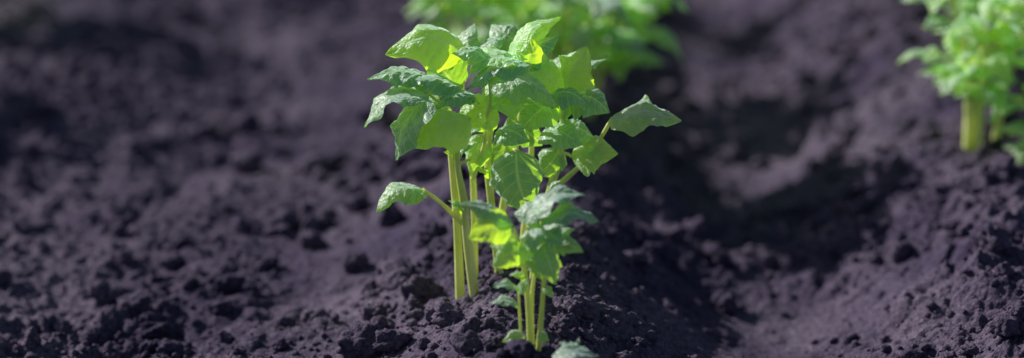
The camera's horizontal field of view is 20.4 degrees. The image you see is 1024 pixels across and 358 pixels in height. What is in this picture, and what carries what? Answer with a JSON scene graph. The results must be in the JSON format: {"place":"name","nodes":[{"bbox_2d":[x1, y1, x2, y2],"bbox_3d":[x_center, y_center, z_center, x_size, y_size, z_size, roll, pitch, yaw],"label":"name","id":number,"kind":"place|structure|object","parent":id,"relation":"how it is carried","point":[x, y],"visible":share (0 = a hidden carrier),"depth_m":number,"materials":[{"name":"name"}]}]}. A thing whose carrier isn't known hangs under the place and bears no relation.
{"place":"outdoors","nodes":[
{"label":"outdoors","id":0,"kind":"place"},
{"bbox_2d":[0,0,1023,357],"bbox_3d":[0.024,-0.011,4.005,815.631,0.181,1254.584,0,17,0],"label":"ground","id":1,"kind":"structure","parent":0,"point":[48,292],"depth_m":3.96,"materials":[{"name":"soil"}]},
{"bbox_2d":[404,0,593,77],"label":"potato plant","id":2,"kind":"object","parent":1,"relation":"on","point":[461,11],"visible":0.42,"depth_m":4.08,"materials":[{"name":"green plant"}]},
{"bbox_2d":[364,17,680,299],"bbox_3d":[0.013,-0.011,3.317,0.368,0.351,0.140,0,17,0],"label":"potato plant","id":3,"kind":"object","parent":1,"relation":"on","point":[529,90],"visible":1,"depth_m":3.29,"materials":[{"name":"green plant"}]},
{"bbox_2d":[456,185,598,350],"bbox_3d":[0.017,0.111,3.115,0.156,0.206,0.054,0,17,0],"label":"potato plant","id":4,"kind":"object","parent":1,"relation":"on","point":[493,225],"visible":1,"depth_m":3.09,"materials":[{"name":"green plant"}]},
{"bbox_2d":[423,0,689,119],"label":"potato plant","id":5,"kind":"object","parent":1,"relation":"on","point":[624,44],"visible":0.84,"depth_m":4.03,"materials":[{"name":"green plant"}]},
{"bbox_2d":[552,338,597,357],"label":"potato seedling","id":6,"kind":"object","parent":1,"relation":"on","point":[570,349],"visible":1,"depth_m":3.07,"materials":[{"name":"green plant"}]},
{"bbox_2d":[897,0,1023,152],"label":"potato plant","id":7,"kind":"object","parent":1,"relation":"on","point":[964,68],"visible":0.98,"depth_m":3.83,"materials":[{"name":"green plant"}]},
{"bbox_2d":[945,0,1023,74],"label":"potato plant","id":8,"kind":"object","parent":1,"relation":"on","point":[967,6],"visible":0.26,"depth_m":4.32,"materials":[{"name":"green plant"}]},
{"bbox_2d":[973,85,1023,163],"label":"potato plant","id":9,"kind":"object","parent":1,"relation":"on","point":[1014,128],"visible":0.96,"depth_m":3.82,"materials":[{"name":"green plant"}]}
]}

